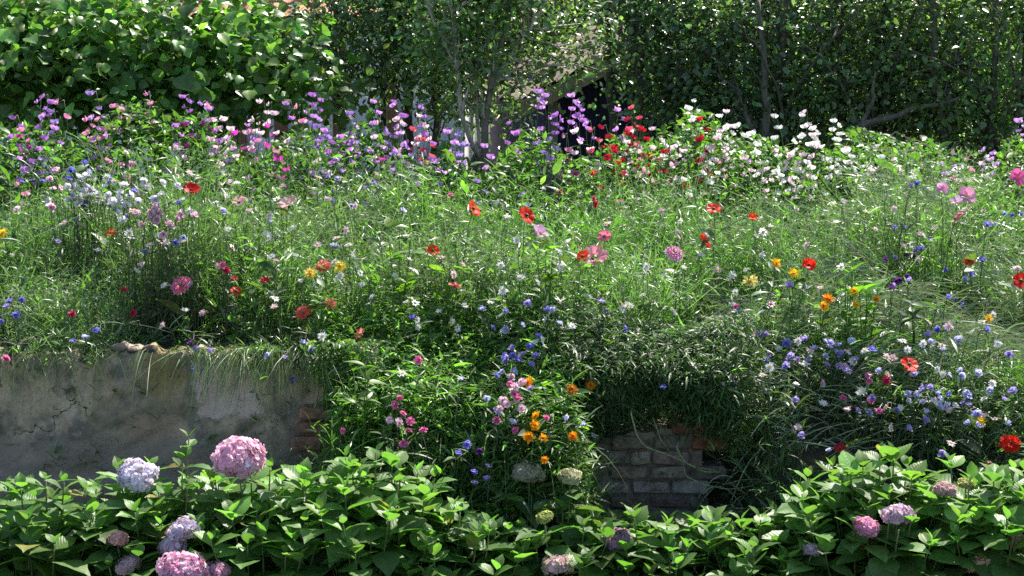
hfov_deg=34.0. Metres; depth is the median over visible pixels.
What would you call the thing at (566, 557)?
hydrangea shrub
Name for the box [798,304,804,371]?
daisy
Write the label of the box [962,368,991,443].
cornflower
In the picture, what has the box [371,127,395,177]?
sweet pea
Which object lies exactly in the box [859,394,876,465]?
cornflower
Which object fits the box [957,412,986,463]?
marigold
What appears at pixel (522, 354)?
cornflower
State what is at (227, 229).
daisy
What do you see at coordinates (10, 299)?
cornflower
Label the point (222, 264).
button flower
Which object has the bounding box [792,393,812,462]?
cornflower
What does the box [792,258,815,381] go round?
poppy
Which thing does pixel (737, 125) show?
sweet pea
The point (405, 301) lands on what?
daisy
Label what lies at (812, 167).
sweet pea
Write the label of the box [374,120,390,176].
sweet pea
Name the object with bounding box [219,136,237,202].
sweet pea
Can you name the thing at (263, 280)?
flower
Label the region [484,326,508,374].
cornflower
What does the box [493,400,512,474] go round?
button flower
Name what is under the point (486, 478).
cornflower
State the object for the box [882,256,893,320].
cornflower
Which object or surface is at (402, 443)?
button flower
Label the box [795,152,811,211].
sweet pea
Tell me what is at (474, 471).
cornflower
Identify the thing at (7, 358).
button flower
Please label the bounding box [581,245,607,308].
cosmos flower
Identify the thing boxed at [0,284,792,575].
trailing greenery
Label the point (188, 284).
cornflower
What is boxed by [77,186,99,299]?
cornflower
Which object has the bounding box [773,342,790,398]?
daisy
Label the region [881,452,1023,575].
hydrangea shrub
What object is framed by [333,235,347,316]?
daisy
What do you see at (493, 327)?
cornflower
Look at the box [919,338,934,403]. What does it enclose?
cornflower
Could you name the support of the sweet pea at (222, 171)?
on the ground at (812, 452)
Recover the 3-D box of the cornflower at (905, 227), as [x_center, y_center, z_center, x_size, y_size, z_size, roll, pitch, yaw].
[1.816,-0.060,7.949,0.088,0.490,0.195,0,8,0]
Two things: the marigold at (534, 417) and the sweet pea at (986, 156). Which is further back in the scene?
the sweet pea at (986, 156)
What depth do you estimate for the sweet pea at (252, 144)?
9.79 m
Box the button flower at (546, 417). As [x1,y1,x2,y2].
[543,415,565,457]
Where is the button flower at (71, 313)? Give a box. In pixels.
[67,295,97,345]
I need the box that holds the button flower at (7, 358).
[1,337,32,362]
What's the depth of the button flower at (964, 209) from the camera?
8.05 m
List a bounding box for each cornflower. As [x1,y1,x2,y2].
[0,293,25,348]
[0,299,29,345]
[0,312,28,350]
[2,206,28,314]
[5,290,31,340]
[10,304,33,347]
[12,180,40,275]
[29,176,50,275]
[36,158,47,269]
[40,179,62,283]
[45,203,54,314]
[46,176,81,289]
[48,203,69,331]
[50,186,89,290]
[52,167,66,287]
[53,239,64,301]
[58,184,87,308]
[59,326,84,343]
[62,196,71,281]
[63,183,82,276]
[64,166,76,282]
[65,176,92,288]
[65,191,98,284]
[66,173,82,280]
[68,200,78,274]
[69,186,93,278]
[70,192,84,299]
[71,181,88,294]
[72,199,87,296]
[75,174,86,308]
[76,199,89,272]
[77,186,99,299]
[77,192,98,285]
[78,200,95,291]
[79,172,109,300]
[80,187,100,294]
[81,160,102,306]
[81,203,106,303]
[82,183,102,295]
[82,190,95,288]
[82,326,108,347]
[83,193,105,288]
[85,168,92,283]
[88,186,104,301]
[89,192,105,277]
[90,194,103,276]
[92,317,121,346]
[94,191,108,294]
[96,202,120,309]
[101,184,117,301]
[102,201,109,273]
[103,191,111,318]
[103,207,120,300]
[105,198,119,313]
[107,197,127,318]
[109,176,120,270]
[110,194,136,332]
[111,209,138,326]
[112,181,129,335]
[112,195,127,328]
[115,181,130,317]
[116,189,139,321]
[118,199,149,323]
[118,216,139,331]
[121,202,154,333]
[122,221,146,331]
[124,188,146,308]
[125,190,137,334]
[125,214,150,331]
[128,261,157,336]
[132,210,158,327]
[134,197,158,334]
[138,219,160,331]
[140,177,157,286]
[140,179,163,298]
[140,249,148,334]
[144,196,171,327]
[146,195,159,332]
[146,213,165,332]
[147,208,172,336]
[147,209,161,333]
[148,208,160,326]
[151,203,171,334]
[153,203,171,321]
[153,207,170,333]
[153,215,182,328]
[153,223,174,324]
[157,191,176,315]
[157,242,179,334]
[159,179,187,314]
[159,231,180,338]
[160,216,180,327]
[161,213,180,331]
[165,219,174,329]
[169,182,188,313]
[171,200,187,324]
[172,239,195,332]
[177,208,196,334]
[178,281,197,332]
[179,235,195,337]
[180,214,202,332]
[182,211,198,334]
[184,346,199,370]
[186,330,215,345]
[193,333,217,350]
[200,334,213,352]
[217,207,232,329]
[257,198,265,334]
[260,337,269,358]
[267,217,286,319]
[280,338,300,359]
[282,338,305,383]
[290,327,314,344]
[297,323,316,352]
[328,243,336,287]
[329,244,346,303]
[330,176,350,251]
[331,199,345,255]
[344,200,368,310]
[394,207,406,297]
[409,314,420,340]
[443,376,468,463]
[450,449,463,497]
[456,440,479,511]
[469,475,496,508]
[470,469,483,507]
[470,479,484,510]
[476,448,488,502]
[478,302,504,345]
[479,324,495,383]
[481,395,493,466]
[481,404,514,477]
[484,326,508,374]
[485,461,494,501]
[487,357,507,375]
[488,363,504,406]
[490,407,503,468]
[492,307,508,348]
[492,372,507,411]
[493,321,525,363]
[496,325,507,351]
[498,396,510,470]
[500,355,522,366]
[501,354,511,411]
[501,418,529,452]
[506,373,514,400]
[508,344,519,402]
[508,352,521,370]
[508,367,517,382]
[514,351,525,375]
[517,299,535,351]
[520,385,533,430]
[524,361,534,405]
[526,343,539,373]
[529,306,553,352]
[532,352,557,390]
[534,306,557,350]
[536,333,550,377]
[540,320,562,385]
[562,413,579,467]
[580,421,598,480]
[743,332,767,397]
[750,356,769,424]
[757,351,778,411]
[758,331,768,358]
[761,361,793,421]
[770,363,786,456]
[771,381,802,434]
[779,338,794,406]
[784,282,795,349]
[786,352,806,420]
[790,351,810,412]
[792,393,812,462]
[792,431,804,483]
[794,357,818,428]
[795,343,832,402]
[800,335,809,411]
[804,345,819,407]
[806,338,835,400]
[808,361,830,416]
[809,448,831,502]
[814,351,850,417]
[814,380,824,420]
[819,361,842,412]
[820,366,855,424]
[824,339,834,402]
[824,350,849,418]
[825,342,846,409]
[827,337,855,407]
[831,348,843,395]
[836,356,859,422]
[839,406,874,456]
[853,345,876,427]
[853,373,873,428]
[855,407,877,450]
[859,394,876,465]
[859,405,877,460]
[869,367,897,443]
[876,282,895,363]
[877,277,902,361]
[881,278,911,349]
[881,283,900,368]
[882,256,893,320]
[884,390,926,448]
[885,225,907,308]
[886,424,913,466]
[889,407,908,462]
[890,223,905,285]
[892,255,903,288]
[893,278,902,369]
[896,183,914,270]
[896,246,918,281]
[896,397,916,447]
[898,253,909,285]
[900,392,930,464]
[903,390,920,456]
[904,273,917,334]
[904,371,923,455]
[905,399,930,486]
[907,180,919,296]
[912,246,924,299]
[914,401,942,461]
[914,407,930,476]
[916,384,929,461]
[918,383,943,431]
[918,390,940,456]
[918,415,929,459]
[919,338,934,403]
[921,346,946,421]
[921,405,943,474]
[923,238,937,321]
[923,330,938,394]
[927,394,953,466]
[929,400,962,471]
[929,402,949,467]
[930,390,958,472]
[933,448,946,473]
[934,325,953,356]
[936,293,951,337]
[941,399,971,444]
[942,372,955,427]
[942,402,974,473]
[944,267,954,311]
[945,335,961,413]
[946,290,966,316]
[952,390,973,450]
[953,276,979,317]
[957,367,972,426]
[957,372,968,427]
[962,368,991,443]
[962,410,981,467]
[963,392,974,462]
[963,419,974,454]
[963,421,983,468]
[966,272,979,316]
[967,410,986,462]
[968,221,996,320]
[973,323,999,381]
[974,387,993,457]
[977,256,989,328]
[985,351,1013,442]
[991,415,1011,465]
[992,221,1010,255]
[993,395,1007,463]
[1001,386,1022,458]
[1004,213,1013,278]
[1010,212,1023,252]
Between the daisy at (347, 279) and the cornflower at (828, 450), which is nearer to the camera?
the cornflower at (828, 450)
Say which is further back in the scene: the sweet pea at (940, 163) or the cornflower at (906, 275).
the sweet pea at (940, 163)
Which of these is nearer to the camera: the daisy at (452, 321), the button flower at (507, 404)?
the button flower at (507, 404)
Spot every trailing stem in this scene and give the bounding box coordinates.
[385,384,438,441]
[630,406,715,470]
[652,413,670,452]
[676,437,713,472]
[680,450,768,488]
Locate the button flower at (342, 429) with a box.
[340,427,349,456]
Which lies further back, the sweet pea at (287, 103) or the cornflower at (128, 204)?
the sweet pea at (287, 103)
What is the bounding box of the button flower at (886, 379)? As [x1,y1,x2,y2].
[873,375,896,452]
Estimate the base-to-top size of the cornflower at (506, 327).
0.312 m
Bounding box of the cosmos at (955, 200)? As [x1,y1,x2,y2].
[943,195,962,304]
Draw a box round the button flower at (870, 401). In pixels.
[854,396,886,443]
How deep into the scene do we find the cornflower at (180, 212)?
7.53 m
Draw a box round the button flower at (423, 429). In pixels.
[417,426,427,463]
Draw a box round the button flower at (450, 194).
[444,193,471,279]
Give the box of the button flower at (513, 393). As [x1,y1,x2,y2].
[507,389,522,469]
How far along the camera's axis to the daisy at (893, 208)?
7.89 m
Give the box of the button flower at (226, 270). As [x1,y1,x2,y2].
[212,266,230,337]
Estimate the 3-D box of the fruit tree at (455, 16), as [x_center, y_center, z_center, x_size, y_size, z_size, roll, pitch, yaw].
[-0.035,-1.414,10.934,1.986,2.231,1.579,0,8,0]
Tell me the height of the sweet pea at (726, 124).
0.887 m
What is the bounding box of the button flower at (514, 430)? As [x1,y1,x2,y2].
[507,425,518,491]
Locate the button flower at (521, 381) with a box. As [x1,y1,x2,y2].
[501,378,526,446]
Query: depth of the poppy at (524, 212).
7.25 m
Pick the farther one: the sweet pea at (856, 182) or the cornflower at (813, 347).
the sweet pea at (856, 182)
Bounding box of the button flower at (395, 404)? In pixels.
[379,401,398,469]
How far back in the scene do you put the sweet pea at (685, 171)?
9.76 m
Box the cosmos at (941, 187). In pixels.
[935,182,948,316]
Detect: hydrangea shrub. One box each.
[0,471,158,575]
[57,428,250,575]
[155,435,359,575]
[253,441,470,575]
[358,503,536,575]
[464,460,637,575]
[577,502,743,575]
[656,498,830,575]
[759,441,986,575]
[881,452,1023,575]
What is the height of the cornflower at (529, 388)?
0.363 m
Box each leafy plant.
[111,150,145,275]
[336,360,387,481]
[378,217,431,329]
[425,264,474,347]
[528,234,568,321]
[537,201,567,231]
[539,163,564,227]
[828,261,868,394]
[842,278,894,386]
[894,299,942,385]
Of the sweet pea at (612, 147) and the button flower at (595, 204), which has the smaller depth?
the button flower at (595, 204)
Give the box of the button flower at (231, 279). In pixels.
[216,275,245,341]
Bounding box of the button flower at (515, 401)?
[508,398,523,451]
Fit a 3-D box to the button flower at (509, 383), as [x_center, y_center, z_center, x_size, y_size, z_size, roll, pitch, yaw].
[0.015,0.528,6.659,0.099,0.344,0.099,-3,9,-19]
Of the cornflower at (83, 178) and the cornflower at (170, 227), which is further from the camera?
the cornflower at (83, 178)
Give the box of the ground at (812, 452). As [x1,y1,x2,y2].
[0,62,1023,575]
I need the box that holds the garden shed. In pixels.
[484,9,868,193]
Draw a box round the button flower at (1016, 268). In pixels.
[999,258,1022,341]
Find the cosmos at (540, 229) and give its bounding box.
[534,224,548,292]
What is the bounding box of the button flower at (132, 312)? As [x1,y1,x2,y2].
[119,309,139,331]
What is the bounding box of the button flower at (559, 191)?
[542,190,562,245]
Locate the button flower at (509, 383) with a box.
[506,380,517,438]
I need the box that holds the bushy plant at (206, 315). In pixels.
[121,271,264,338]
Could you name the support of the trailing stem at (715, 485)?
hanging from the trailing greenery at (640, 356)
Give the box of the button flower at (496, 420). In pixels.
[486,417,501,482]
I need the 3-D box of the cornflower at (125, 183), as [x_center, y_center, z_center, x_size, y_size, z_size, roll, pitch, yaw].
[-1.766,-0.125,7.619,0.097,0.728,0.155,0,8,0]
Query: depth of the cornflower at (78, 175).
8.17 m
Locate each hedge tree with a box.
[554,0,800,192]
[623,0,919,200]
[640,0,909,197]
[767,0,1019,192]
[775,0,1023,185]
[813,0,1023,193]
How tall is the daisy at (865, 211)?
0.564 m
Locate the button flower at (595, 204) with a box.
[592,201,599,244]
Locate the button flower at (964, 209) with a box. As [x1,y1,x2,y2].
[961,207,973,295]
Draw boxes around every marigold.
[0,228,16,296]
[304,267,323,328]
[333,261,357,335]
[506,411,539,460]
[514,431,550,462]
[523,375,543,442]
[524,453,548,463]
[530,418,558,448]
[538,433,566,445]
[566,383,587,450]
[568,431,598,503]
[574,376,595,389]
[736,274,767,329]
[760,257,780,323]
[787,267,812,360]
[812,301,829,376]
[816,292,834,392]
[832,286,865,387]
[842,300,863,392]
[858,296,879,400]
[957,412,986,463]
[971,314,992,372]
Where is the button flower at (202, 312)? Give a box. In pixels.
[199,309,217,342]
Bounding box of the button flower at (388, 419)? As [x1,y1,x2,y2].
[372,416,393,467]
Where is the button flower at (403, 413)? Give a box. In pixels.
[379,410,406,484]
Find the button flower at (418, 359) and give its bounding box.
[405,355,426,420]
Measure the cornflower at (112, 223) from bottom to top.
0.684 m
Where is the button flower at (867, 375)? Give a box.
[862,371,887,433]
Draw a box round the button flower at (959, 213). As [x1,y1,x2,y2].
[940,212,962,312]
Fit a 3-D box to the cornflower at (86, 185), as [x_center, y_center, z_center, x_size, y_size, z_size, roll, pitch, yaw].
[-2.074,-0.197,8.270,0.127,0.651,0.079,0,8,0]
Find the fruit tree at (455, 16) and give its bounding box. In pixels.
[367,0,652,215]
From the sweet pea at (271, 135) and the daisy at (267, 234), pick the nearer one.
the daisy at (267, 234)
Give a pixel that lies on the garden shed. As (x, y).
(590, 92)
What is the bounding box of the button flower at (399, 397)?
[396,395,406,448]
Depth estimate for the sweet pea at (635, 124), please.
9.82 m
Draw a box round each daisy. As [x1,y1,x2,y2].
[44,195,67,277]
[60,219,74,344]
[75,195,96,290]
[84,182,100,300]
[87,247,113,337]
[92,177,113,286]
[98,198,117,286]
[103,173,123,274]
[111,177,127,245]
[123,227,132,334]
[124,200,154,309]
[129,267,140,323]
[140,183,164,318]
[145,242,164,325]
[151,282,167,325]
[155,231,175,334]
[158,207,199,323]
[159,316,180,347]
[163,239,183,332]
[171,238,205,338]
[173,226,184,329]
[173,307,192,343]
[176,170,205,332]
[183,176,213,299]
[210,201,226,335]
[215,262,238,334]
[224,193,245,321]
[224,242,242,327]
[225,227,239,329]
[228,289,247,341]
[232,208,253,315]
[244,290,266,337]
[260,230,277,334]
[262,258,289,339]
[264,228,296,308]
[265,236,280,307]
[265,279,283,348]
[267,211,273,272]
[267,251,285,336]
[269,197,294,323]
[270,296,294,346]
[279,182,287,243]
[281,224,299,336]
[298,278,311,341]
[311,280,318,340]
[314,241,326,291]
[315,175,321,241]
[317,332,326,401]
[318,196,333,255]
[331,258,338,335]
[332,226,349,306]
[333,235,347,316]
[335,271,352,334]
[336,243,355,315]
[336,251,361,322]
[342,181,357,239]
[350,269,367,316]
[351,202,357,269]
[352,249,365,327]
[355,280,366,332]
[355,294,376,335]
[356,257,380,323]
[368,231,388,324]
[385,369,406,449]
[390,273,404,326]
[399,257,412,311]
[399,323,420,372]
[401,300,417,353]
[407,300,420,342]
[412,316,429,351]
[424,239,435,315]
[425,382,440,434]
[435,309,450,350]
[438,256,447,302]
[450,317,459,354]
[451,271,465,321]
[454,325,464,359]
[457,302,475,364]
[461,261,468,334]
[477,301,492,368]
[486,202,507,279]
[493,312,514,363]
[494,214,512,295]
[495,261,522,335]
[498,286,512,334]
[499,237,524,351]
[511,274,527,335]
[518,339,544,389]
[530,278,547,340]
[536,344,562,375]
[541,336,552,366]
[543,315,558,362]
[549,250,569,307]
[550,296,567,341]
[551,263,570,316]
[553,249,565,333]
[563,323,588,382]
[568,293,591,320]
[593,221,610,333]
[605,193,611,262]
[618,304,628,317]
[624,301,631,321]
[625,262,649,320]
[627,302,634,323]
[639,293,645,321]
[643,269,649,322]
[651,322,662,339]
[654,208,667,278]
[658,274,671,322]
[664,324,686,407]
[670,265,691,327]
[671,218,682,305]
[674,228,688,325]
[674,271,691,324]
[691,252,705,326]
[692,233,710,306]
[694,281,715,322]
[703,266,728,302]
[715,276,727,314]
[720,270,736,300]
[721,289,737,326]
[747,216,768,282]
[754,362,776,481]
[755,299,782,367]
[756,228,767,310]
[757,251,768,303]
[759,373,778,461]
[763,267,780,361]
[767,223,777,304]
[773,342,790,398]
[774,400,794,477]
[782,422,801,481]
[787,337,800,404]
[793,358,810,429]
[794,281,817,357]
[794,355,809,416]
[797,348,813,407]
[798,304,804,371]
[808,399,839,450]
[809,323,817,402]
[813,285,822,371]
[824,317,852,409]
[825,263,844,326]
[827,200,856,262]
[828,198,848,270]
[833,292,844,394]
[833,395,864,426]
[839,367,866,430]
[840,387,866,439]
[843,356,860,395]
[844,349,853,420]
[854,210,867,280]
[854,289,888,379]
[855,389,870,449]
[856,347,882,425]
[858,227,878,283]
[860,292,878,384]
[869,353,900,426]
[870,184,888,293]
[872,423,911,483]
[876,370,896,438]
[877,353,897,444]
[880,331,895,417]
[882,205,897,285]
[882,400,892,437]
[885,345,930,444]
[889,242,915,292]
[891,404,903,437]
[892,174,916,290]
[892,310,918,379]
[892,339,906,398]
[895,362,934,446]
[896,212,912,284]
[903,230,926,296]
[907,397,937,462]
[909,255,921,299]
[912,339,931,415]
[915,224,936,293]
[919,343,948,386]
[919,365,942,454]
[920,318,933,363]
[935,370,946,435]
[936,407,965,465]
[942,439,965,472]
[943,320,957,379]
[947,222,966,284]
[949,401,969,453]
[951,328,975,394]
[964,396,990,447]
[966,332,997,409]
[968,320,985,407]
[968,412,987,458]
[972,379,996,461]
[978,408,1006,462]
[981,208,991,293]
[993,340,1002,417]
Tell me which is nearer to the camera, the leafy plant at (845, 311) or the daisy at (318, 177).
the leafy plant at (845, 311)
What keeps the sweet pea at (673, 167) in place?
on the ground at (812, 452)
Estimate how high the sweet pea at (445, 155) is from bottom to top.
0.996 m
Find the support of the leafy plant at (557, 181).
on the ground at (812, 452)
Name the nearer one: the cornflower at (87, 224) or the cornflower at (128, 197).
the cornflower at (128, 197)
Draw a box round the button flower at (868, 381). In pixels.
[862,378,876,450]
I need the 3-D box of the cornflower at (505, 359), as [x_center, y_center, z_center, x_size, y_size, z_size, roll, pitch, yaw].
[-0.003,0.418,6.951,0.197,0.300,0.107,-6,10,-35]
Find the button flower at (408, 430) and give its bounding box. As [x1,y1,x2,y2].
[399,429,412,450]
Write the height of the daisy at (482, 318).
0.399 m
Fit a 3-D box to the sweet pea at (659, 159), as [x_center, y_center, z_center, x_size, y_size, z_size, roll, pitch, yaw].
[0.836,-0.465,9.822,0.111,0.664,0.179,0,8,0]
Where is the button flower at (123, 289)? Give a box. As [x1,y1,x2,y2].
[118,287,141,340]
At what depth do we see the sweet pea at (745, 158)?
9.62 m
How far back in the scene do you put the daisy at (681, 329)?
7.11 m
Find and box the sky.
[54,2,568,15]
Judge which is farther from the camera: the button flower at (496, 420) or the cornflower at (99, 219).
the cornflower at (99, 219)
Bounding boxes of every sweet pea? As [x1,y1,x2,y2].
[0,93,1023,248]
[7,115,37,203]
[12,155,27,205]
[14,181,30,206]
[15,134,40,206]
[16,126,43,208]
[16,155,45,204]
[27,158,55,201]
[34,99,45,215]
[34,124,55,197]
[38,156,56,202]
[46,108,65,206]
[50,124,68,183]
[54,99,81,177]
[60,158,73,191]
[82,115,107,205]
[85,90,109,172]
[87,114,107,169]
[89,116,107,204]
[90,135,112,192]
[101,114,137,204]
[104,158,127,211]
[107,103,121,190]
[113,105,133,178]
[120,161,139,183]
[122,149,135,179]
[126,163,142,195]
[143,91,155,194]
[172,123,198,207]
[173,144,189,203]
[179,94,196,194]
[180,122,201,216]
[185,119,205,200]
[193,101,214,197]
[194,120,213,204]
[197,100,214,194]
[200,117,219,191]
[200,152,224,199]
[201,116,222,196]
[205,127,222,208]
[212,145,229,201]
[215,115,234,205]
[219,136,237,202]
[219,170,236,207]
[223,141,239,179]
[230,130,246,185]
[240,130,253,170]
[242,122,258,192]
[245,118,261,187]
[245,174,259,207]
[246,127,265,200]
[250,115,264,203]
[255,123,276,193]
[256,98,280,214]
[262,101,279,212]
[267,148,285,207]
[273,156,292,225]
[282,101,311,196]
[284,137,308,193]
[293,103,306,196]
[302,126,324,204]
[303,115,328,223]
[303,158,327,214]
[303,170,323,216]
[304,108,318,206]
[308,92,326,191]
[313,123,332,222]
[319,155,341,199]
[323,130,345,219]
[323,171,335,227]
[331,157,355,210]
[331,158,352,193]
[337,134,359,196]
[340,111,358,207]
[342,139,359,204]
[346,138,360,196]
[349,115,367,187]
[365,149,379,193]
[367,157,379,213]
[368,99,382,150]
[370,134,389,187]
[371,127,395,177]
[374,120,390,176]
[379,156,395,194]
[382,99,408,185]
[383,146,395,181]
[385,140,396,183]
[389,102,405,192]
[389,168,402,193]
[391,147,405,194]
[392,115,411,199]
[393,131,408,180]
[396,130,409,168]
[396,147,424,204]
[408,153,420,196]
[410,126,421,191]
[411,141,421,167]
[414,113,430,185]
[417,104,436,202]
[419,121,431,197]
[419,136,435,215]
[421,130,436,202]
[427,156,449,202]
[433,158,456,226]
[443,129,471,213]
[446,126,468,176]
[449,131,466,208]
[454,129,469,226]
[471,178,488,231]
[480,143,494,222]
[499,121,520,202]
[518,191,535,225]
[523,89,549,199]
[532,140,548,180]
[537,104,552,163]
[542,137,560,209]
[551,111,565,172]
[562,133,574,218]
[565,91,580,195]
[566,155,579,220]
[569,102,586,203]
[570,127,587,203]
[577,114,597,201]
[579,146,601,231]
[582,119,602,209]
[584,126,602,205]
[590,170,608,217]
[595,137,617,199]
[598,124,621,193]
[600,148,626,204]
[606,152,634,216]
[608,106,625,179]
[613,159,631,226]
[619,116,639,216]
[624,131,642,209]
[624,139,641,211]
[625,104,642,221]
[626,125,649,214]
[628,126,650,205]
[628,128,643,209]
[634,142,646,214]
[635,167,656,215]
[641,148,661,198]
[646,152,660,184]
[648,126,665,187]
[657,138,672,206]
[657,161,681,211]
[660,149,675,211]
[663,143,679,203]
[667,183,691,260]
[669,124,695,190]
[670,143,698,212]
[675,176,693,243]
[679,98,701,212]
[679,141,692,217]
[679,147,694,202]
[682,105,703,198]
[686,116,709,221]
[686,138,708,214]
[694,157,711,201]
[695,157,712,212]
[697,145,721,226]
[697,155,710,207]
[699,147,720,213]
[700,160,726,228]
[700,168,713,214]
[702,113,724,210]
[702,156,726,200]
[705,145,722,203]
[711,109,734,202]
[713,113,728,196]
[713,134,740,213]
[715,138,735,216]
[720,127,736,208]
[721,155,734,222]
[733,122,748,206]
[739,154,753,223]
[746,129,764,206]
[746,167,767,227]
[752,147,768,205]
[753,140,766,210]
[761,166,774,210]
[768,172,790,222]
[770,114,786,201]
[771,168,797,239]
[773,148,785,200]
[774,153,789,199]
[777,165,787,201]
[779,113,807,195]
[780,175,803,219]
[781,150,801,208]
[781,176,799,255]
[782,154,800,202]
[783,148,796,197]
[784,138,800,198]
[791,160,809,225]
[793,147,805,208]
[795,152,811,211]
[797,109,811,200]
[797,125,820,206]
[798,141,825,232]
[799,133,818,212]
[799,173,817,220]
[805,163,824,204]
[807,132,821,195]
[809,118,843,201]
[815,191,835,236]
[816,144,832,198]
[824,157,841,211]
[834,137,851,194]
[841,145,861,190]
[841,148,855,188]
[850,168,876,205]
[852,167,863,201]
[863,162,880,189]
[871,144,885,200]
[935,162,949,182]
[956,156,974,215]
[970,146,993,228]
[977,154,996,191]
[979,159,991,197]
[988,150,1001,216]
[1001,117,1023,197]
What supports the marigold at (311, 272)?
on the ground at (812, 452)
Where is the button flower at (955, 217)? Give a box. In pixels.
[938,212,959,295]
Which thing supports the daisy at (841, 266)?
on the ground at (812, 452)
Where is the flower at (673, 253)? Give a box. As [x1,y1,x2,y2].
[660,246,691,325]
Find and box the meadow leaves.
[0,132,1023,575]
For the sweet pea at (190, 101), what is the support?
on the ground at (812, 452)
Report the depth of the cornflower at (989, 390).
6.77 m
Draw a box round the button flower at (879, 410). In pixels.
[859,401,889,450]
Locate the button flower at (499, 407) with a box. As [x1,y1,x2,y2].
[480,405,503,501]
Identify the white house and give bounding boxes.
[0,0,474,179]
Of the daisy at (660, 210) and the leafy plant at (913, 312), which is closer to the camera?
the leafy plant at (913, 312)
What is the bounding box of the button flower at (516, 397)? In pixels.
[514,395,532,450]
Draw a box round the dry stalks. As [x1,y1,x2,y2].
[21,132,1023,511]
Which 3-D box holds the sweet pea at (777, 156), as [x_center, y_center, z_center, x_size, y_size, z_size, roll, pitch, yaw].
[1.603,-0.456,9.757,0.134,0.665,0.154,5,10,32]
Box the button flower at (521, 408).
[517,404,533,451]
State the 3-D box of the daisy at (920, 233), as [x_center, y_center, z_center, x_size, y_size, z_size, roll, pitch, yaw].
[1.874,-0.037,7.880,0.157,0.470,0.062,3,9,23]
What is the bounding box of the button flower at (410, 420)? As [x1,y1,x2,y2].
[402,416,415,467]
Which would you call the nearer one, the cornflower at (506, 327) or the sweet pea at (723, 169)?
the cornflower at (506, 327)
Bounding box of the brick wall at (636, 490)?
[593,415,744,547]
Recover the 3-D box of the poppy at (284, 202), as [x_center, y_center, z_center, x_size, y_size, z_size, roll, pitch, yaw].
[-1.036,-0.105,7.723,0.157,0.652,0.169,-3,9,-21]
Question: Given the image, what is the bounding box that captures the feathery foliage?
[0,132,1023,569]
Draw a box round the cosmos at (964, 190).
[955,185,976,243]
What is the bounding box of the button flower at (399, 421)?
[395,418,408,470]
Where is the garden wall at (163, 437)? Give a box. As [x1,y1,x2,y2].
[0,341,338,541]
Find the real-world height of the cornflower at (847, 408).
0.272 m
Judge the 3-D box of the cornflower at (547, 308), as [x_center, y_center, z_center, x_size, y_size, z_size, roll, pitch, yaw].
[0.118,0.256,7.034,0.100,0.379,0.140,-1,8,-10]
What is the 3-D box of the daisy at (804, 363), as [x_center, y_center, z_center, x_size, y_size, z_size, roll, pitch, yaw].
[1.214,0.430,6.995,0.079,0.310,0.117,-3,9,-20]
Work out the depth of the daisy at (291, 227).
7.51 m
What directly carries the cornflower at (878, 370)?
on the ground at (812, 452)
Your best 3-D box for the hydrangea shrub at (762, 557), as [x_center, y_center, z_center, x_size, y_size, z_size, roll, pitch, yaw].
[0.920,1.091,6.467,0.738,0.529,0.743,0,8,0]
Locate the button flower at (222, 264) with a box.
[217,261,237,336]
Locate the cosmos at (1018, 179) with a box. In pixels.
[1009,168,1023,254]
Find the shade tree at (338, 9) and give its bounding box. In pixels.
[265,0,544,202]
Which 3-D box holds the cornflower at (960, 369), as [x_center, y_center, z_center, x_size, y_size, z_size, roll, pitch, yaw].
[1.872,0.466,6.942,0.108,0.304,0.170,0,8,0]
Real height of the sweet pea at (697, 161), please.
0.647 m
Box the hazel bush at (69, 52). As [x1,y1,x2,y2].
[0,0,410,193]
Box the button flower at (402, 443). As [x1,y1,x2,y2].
[398,439,431,475]
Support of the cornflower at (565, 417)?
on the ground at (812, 452)
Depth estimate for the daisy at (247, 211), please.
7.74 m
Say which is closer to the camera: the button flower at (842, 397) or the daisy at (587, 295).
the button flower at (842, 397)
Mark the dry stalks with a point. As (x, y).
(1003, 334)
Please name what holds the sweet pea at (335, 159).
on the ground at (812, 452)
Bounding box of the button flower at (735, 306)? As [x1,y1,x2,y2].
[732,304,744,370]
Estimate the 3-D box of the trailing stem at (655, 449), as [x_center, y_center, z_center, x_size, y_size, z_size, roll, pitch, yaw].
[0.618,0.633,6.914,0.400,0.250,0.230,5,9,29]
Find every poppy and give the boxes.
[91,228,115,318]
[156,276,194,339]
[178,182,202,323]
[209,196,249,319]
[221,287,247,339]
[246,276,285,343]
[275,195,303,330]
[292,303,329,342]
[314,260,330,320]
[317,298,348,344]
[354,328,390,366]
[426,244,449,313]
[449,282,474,346]
[459,200,481,288]
[519,207,534,313]
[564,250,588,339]
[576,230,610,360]
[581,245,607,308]
[690,234,714,325]
[700,203,721,312]
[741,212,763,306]
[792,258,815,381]
[833,437,869,473]
[885,354,925,434]
[955,253,978,322]
[978,461,991,471]
[998,273,1023,314]
[999,434,1023,464]
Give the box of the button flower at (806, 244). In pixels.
[794,241,809,332]
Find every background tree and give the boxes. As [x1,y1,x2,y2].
[472,0,603,136]
[532,0,829,60]
[772,0,939,151]
[903,3,1022,159]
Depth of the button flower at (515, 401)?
6.60 m
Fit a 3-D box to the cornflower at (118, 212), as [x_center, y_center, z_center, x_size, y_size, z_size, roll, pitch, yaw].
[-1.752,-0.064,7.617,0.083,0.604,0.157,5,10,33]
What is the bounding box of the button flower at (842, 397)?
[817,394,853,463]
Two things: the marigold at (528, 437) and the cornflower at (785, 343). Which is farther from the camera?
the cornflower at (785, 343)
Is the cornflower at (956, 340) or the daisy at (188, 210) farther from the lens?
the daisy at (188, 210)
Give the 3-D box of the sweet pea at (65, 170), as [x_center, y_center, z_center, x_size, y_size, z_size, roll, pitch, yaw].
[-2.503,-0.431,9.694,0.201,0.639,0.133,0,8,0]
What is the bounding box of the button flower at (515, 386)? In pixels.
[502,382,525,460]

